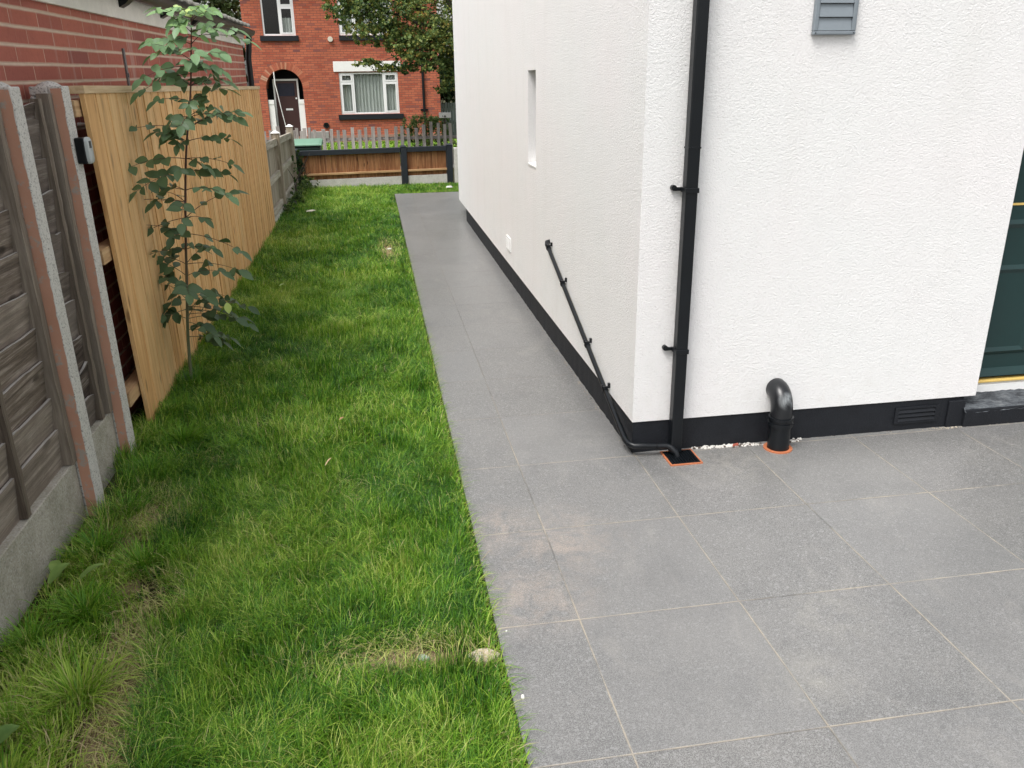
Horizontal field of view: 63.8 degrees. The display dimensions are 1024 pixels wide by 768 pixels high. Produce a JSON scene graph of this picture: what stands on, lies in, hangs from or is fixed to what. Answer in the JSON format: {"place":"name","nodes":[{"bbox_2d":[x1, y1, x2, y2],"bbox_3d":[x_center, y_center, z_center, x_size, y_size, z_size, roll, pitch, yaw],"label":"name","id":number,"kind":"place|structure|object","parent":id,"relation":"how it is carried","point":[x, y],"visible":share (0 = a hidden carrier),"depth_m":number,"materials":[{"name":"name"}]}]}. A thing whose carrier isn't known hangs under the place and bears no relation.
{"place":"outdoors","nodes":[
{"label":"outdoors","id":0,"kind":"place"},
{"bbox_2d":[0,182,532,767],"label":"garden ground","id":1,"kind":"structure","parent":0,"point":[150,584],"depth_m":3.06,"materials":[{"name":"green plant"}]},
{"bbox_2d":[0,693,29,762],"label":"bare soil","id":2,"kind":"structure","parent":1,"relation":"on","point":[13,735],"depth_m":2.43,"materials":[{"name":"brown soil"}]},
{"bbox_2d":[0,81,135,650],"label":"old fence","id":3,"kind":"object","parent":1,"relation":"on","point":[65,421],"visible":0.92,"depth_m":3.42,"materials":[{"name":"concrete"}]},
{"bbox_2d":[74,137,94,163],"bbox_3d":[-1.963,-1.073,3.781,0.057,0.120,0.074,-4,21,-9],"label":"key safe","id":4,"kind":"object","parent":3,"relation":"attached to","point":[84,150],"visible":1,"depth_m":3.75,"materials":[{"name":"black plastic"}]},
{"bbox_2d":[71,540,152,767],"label":"bare soil","id":5,"kind":"structure","parent":1,"relation":"on","point":[93,733],"depth_m":2.59,"materials":[{"name":"brown soil"}]},
{"bbox_2d":[0,0,254,417],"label":"brick garage","id":6,"kind":"structure","parent":1,"relation":"on","point":[79,42],"depth_m":4.64,"materials":[{"name":"red brick"}]},
{"bbox_2d":[111,498,168,544],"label":"bare soil","id":7,"kind":"structure","parent":1,"relation":"on","point":[137,536],"depth_m":3.64,"materials":[{"name":"brown soil"}]},
{"bbox_2d":[68,86,275,422],"bbox_3d":[-2.632,-1.713,7.363,0.133,1.830,7.060,-4,21,-9],"label":"timber fence","id":8,"kind":"object","parent":1,"relation":"on","point":[111,115],"visible":0.62,"depth_m":5.14,"materials":[{"name":"beige wood"}]},
{"bbox_2d":[128,4,260,377],"bbox_3d":[-1.879,-0.977,4.758,1.002,2.241,0.786,-4,21,-9],"label":"sapling","id":9,"kind":"object","parent":1,"relation":"on","point":[194,64],"visible":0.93,"depth_m":4.70,"materials":[{"name":"green plant"}]},
{"bbox_2d":[0,240,481,767],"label":"rough grass","id":10,"kind":"structure","parent":1,"relation":"on","point":[60,700],"depth_m":2.81,"materials":[{"name":"green plant"}]},
{"bbox_2d":[0,724,18,743],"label":"broadleaf weed","id":11,"kind":"object","parent":10,"relation":"on","point":[6,730],"visible":1,"depth_m":2.33,"materials":[{"name":"green plant"}]},
{"bbox_2d":[47,560,102,583],"bbox_3d":[-1.689,0.720,3.145,0.224,0.041,0.111,3,21,10],"label":"broadleaf weed","id":12,"kind":"object","parent":10,"relation":"on","point":[57,568],"visible":1,"depth_m":3.15,"materials":[{"name":"green plant"}]},
{"bbox_2d":[265,124,297,224],"bbox_3d":[-3.498,-3.273,12.568,0.130,1.205,4.045,-4,21,-9],"label":"weathered fence","id":13,"kind":"object","parent":1,"relation":"on","point":[280,150],"visible":0.67,"depth_m":12.05,"materials":[{"name":"wood"}]},
{"bbox_2d":[296,150,309,184],"bbox_3d":[-3.692,-3.770,14.537,0.292,0.726,0.170,-4,21,-9],"label":"ivy","id":14,"kind":"object","parent":13,"relation":"attached to","point":[299,162],"visible":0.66,"depth_m":14.49,"materials":[{"name":"green plant"}]},
{"bbox_2d":[283,155,319,214],"bbox_3d":[-3.443,-3.208,13.079,0.392,0.788,3.238,-2,20,-4],"label":"climbing weed","id":15,"kind":"object","parent":1,"relation":"on","point":[298,188],"visible":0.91,"depth_m":13.31,"materials":[{"name":"green plant"}]},
{"bbox_2d":[295,143,453,186],"bbox_3d":[-2.503,-3.967,15.058,2.906,0.750,0.117,-7,21,-16],"label":"fence","id":16,"kind":"object","parent":1,"relation":"on","point":[427,164],"visible":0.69,"depth_m":15.07,"materials":[{"name":"wood"}]},
{"bbox_2d":[384,244,393,254],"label":"bare soil","id":17,"kind":"structure","parent":1,"relation":"on","point":[390,250],"depth_m":9.36,"materials":[{"name":"beige soil"}]},
{"bbox_2d":[340,649,465,673],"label":"bare soil","id":18,"kind":"structure","parent":1,"relation":"on","point":[409,658],"depth_m":2.76,"materials":[{"name":"brown soil"}]},
{"bbox_2d":[453,147,458,182],"bbox_3d":[-1.030,-4.105,15.490,0.120,0.670,0.120,-4,21,-9],"label":"gatepost","id":19,"kind":"object","parent":1,"relation":"on","point":[455,155],"visible":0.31,"depth_m":15.42,"materials":[{"name":"concrete"}]},
{"bbox_2d":[403,247,544,767],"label":"edge moss","id":20,"kind":"object","parent":1,"relation":"on","point":[504,681],"visible":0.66,"depth_m":3.06,"materials":[{"name":"green plant"}]},
{"bbox_2d":[466,648,501,666],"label":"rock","id":21,"kind":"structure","parent":1,"relation":"on","point":[485,651],"depth_m":2.75,"materials":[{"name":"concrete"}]},
{"bbox_2d":[452,0,1023,457],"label":"white house","id":22,"kind":"structure","parent":1,"relation":"on","point":[698,222],"depth_m":4.05,"materials":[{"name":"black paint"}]},
{"bbox_2d":[978,150,1023,384],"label":"front door","id":23,"kind":"structure","parent":22,"relation":"in","point":[1003,354],"depth_m":4.47,"materials":[{"name":"green paint"}]},
{"bbox_2d":[294,138,322,165],"bbox_3d":[-3.863,-4.071,15.538,0.640,1.050,0.768,-4,21,-9],"label":"wheelie bin","id":24,"kind":"object","parent":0,"point":[308,144],"visible":0.22,"depth_m":15.12,"materials":[{"name":"plastic"}]},
{"bbox_2d":[200,0,452,85],"label":"sky","id":25,"kind":"structure","parent":0,"point":[439,0],"materials":[{"name":"white"}]},
{"bbox_2d":[240,0,441,142],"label":"brick house","id":26,"kind":"structure","parent":0,"point":[306,74],"depth_m":28.61,"materials":[{"name":"red brick"}]},
{"bbox_2d":[260,0,295,35],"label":"window","id":27,"kind":"structure","parent":26,"relation":"in","point":[277,15],"depth_m":28.45,"materials":[{"name":"white plastic"}]},
{"bbox_2d":[272,79,301,135],"bbox_3d":[-7.883,-9.644,28.987,0.860,2.070,0.100,-4,21,-9],"label":"front door","id":28,"kind":"structure","parent":26,"relation":"in","point":[288,89],"depth_m":28.90,"materials":[{"name":"brown paint"}]},
{"bbox_2d":[337,0,392,34],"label":"window","id":29,"kind":"structure","parent":26,"relation":"in","point":[341,31],"depth_m":28.10,"materials":[{"name":"white plastic"}]},
{"bbox_2d":[339,72,399,113],"bbox_3d":[-5.011,-10.232,28.945,2.025,1.375,0.162,-4,21,-9],"label":"window","id":30,"kind":"structure","parent":26,"relation":"in","point":[360,92],"depth_m":28.96,"materials":[{"name":"white plastic"}]},
{"bbox_2d":[322,138,456,163],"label":"front garden grass","id":31,"kind":"structure","parent":0,"point":[349,144],"depth_m":27.64,"materials":[{"name":"green plant"}]},
{"bbox_2d":[395,192,1023,767],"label":"paving","id":32,"kind":"structure","parent":0,"point":[851,600],"depth_m":3.18,"materials":[{"name":"stone"}]},
{"bbox_2d":[660,449,702,465],"bbox_3d":[0.852,0.373,4.145,0.167,0.018,0.165,-4,21,-9],"label":"drain grate","id":33,"kind":"object","parent":32,"relation":"on","point":[688,457],"visible":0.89,"depth_m":4.12,"materials":[{"name":"black plastic"}]},
{"bbox_2d":[488,254,961,445],"bbox_3d":[0.657,-0.428,6.309,2.829,0.003,6.715,-16,25,-36],"label":"grit","id":34,"kind":"object","parent":32,"relation":"on","point":[887,431],"visible":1,"depth_m":4.46,"materials":[{"name":"grey gravel"}]},
{"bbox_2d":[691,437,801,448],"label":"mortar crumbs","id":35,"kind":"object","parent":32,"relation":"on","point":[742,444],"visible":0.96,"depth_m":4.27,"materials":[{"name":"white concrete"}]},
{"bbox_2d":[763,378,793,453],"bbox_3d":[1.363,0.162,4.197,0.144,0.364,0.182,-4,21,-9],"label":"soil pipe","id":36,"kind":"object","parent":32,"relation":"on","point":[780,414],"visible":1,"depth_m":4.15,"materials":[{"name":"black plastic"}]},
{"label":"front garden ground","id":37,"kind":"structure","parent":0,"visible":0},
{"bbox_2d":[264,122,456,164],"bbox_3d":[-4.155,-6.043,20.837,6.039,1.076,0.079,-4,21,-9],"label":"picket fence","id":38,"kind":"object","parent":37,"relation":"on","point":[379,138],"visible":0.38,"depth_m":20.87,"materials":[{"name":"grey wood"}]},
{"bbox_2d":[398,112,456,146],"bbox_3d":[-2.291,-6.707,22.305,1.637,1.263,0.751,-4,21,-9],"label":"shrub","id":39,"kind":"object","parent":37,"relation":"on","point":[430,118],"visible":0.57,"depth_m":22.19,"materials":[{"name":"green plant"}]},
{"bbox_2d":[439,112,450,123],"bbox_3d":[-1.740,-6.468,21.616,0.310,1.265,0.074,-4,21,-9],"label":"plaque","id":40,"kind":"object","parent":37,"relation":"on","point":[445,115],"visible":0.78,"depth_m":21.39,"materials":[{"name":"white plastic"}]},
{"bbox_2d":[439,53,454,107],"bbox_3d":[-2.178,-12.514,35.503,4.256,3.517,1.197,-4,21,-9],"label":"hedge","id":41,"kind":"object","parent":37,"relation":"on","point":[447,96],"visible":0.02,"depth_m":35.21,"materials":[{"name":"green plant"}]},
{"bbox_2d":[440,102,455,135],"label":"slatted gate","id":42,"kind":"structure","parent":37,"relation":"on","point":[451,108],"depth_m":30.46,"materials":[{"name":"grey wood"}]},
{"bbox_3d":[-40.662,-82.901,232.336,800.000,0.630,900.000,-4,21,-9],"label":"ground","id":43,"kind":"structure","parent":0,"visible":0},
{"bbox_2d":[192,0,247,81],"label":"background tree","id":44,"kind":"object","parent":43,"relation":"on","point":[225,6],"visible":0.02,"depth_m":31.05,"materials":[{"name":"green plant"}]},
{"bbox_2d":[320,0,455,106],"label":"street tree","id":45,"kind":"object","parent":43,"relation":"on","point":[436,39],"visible":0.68,"depth_m":19.04,"materials":[{"name":"green plant"}]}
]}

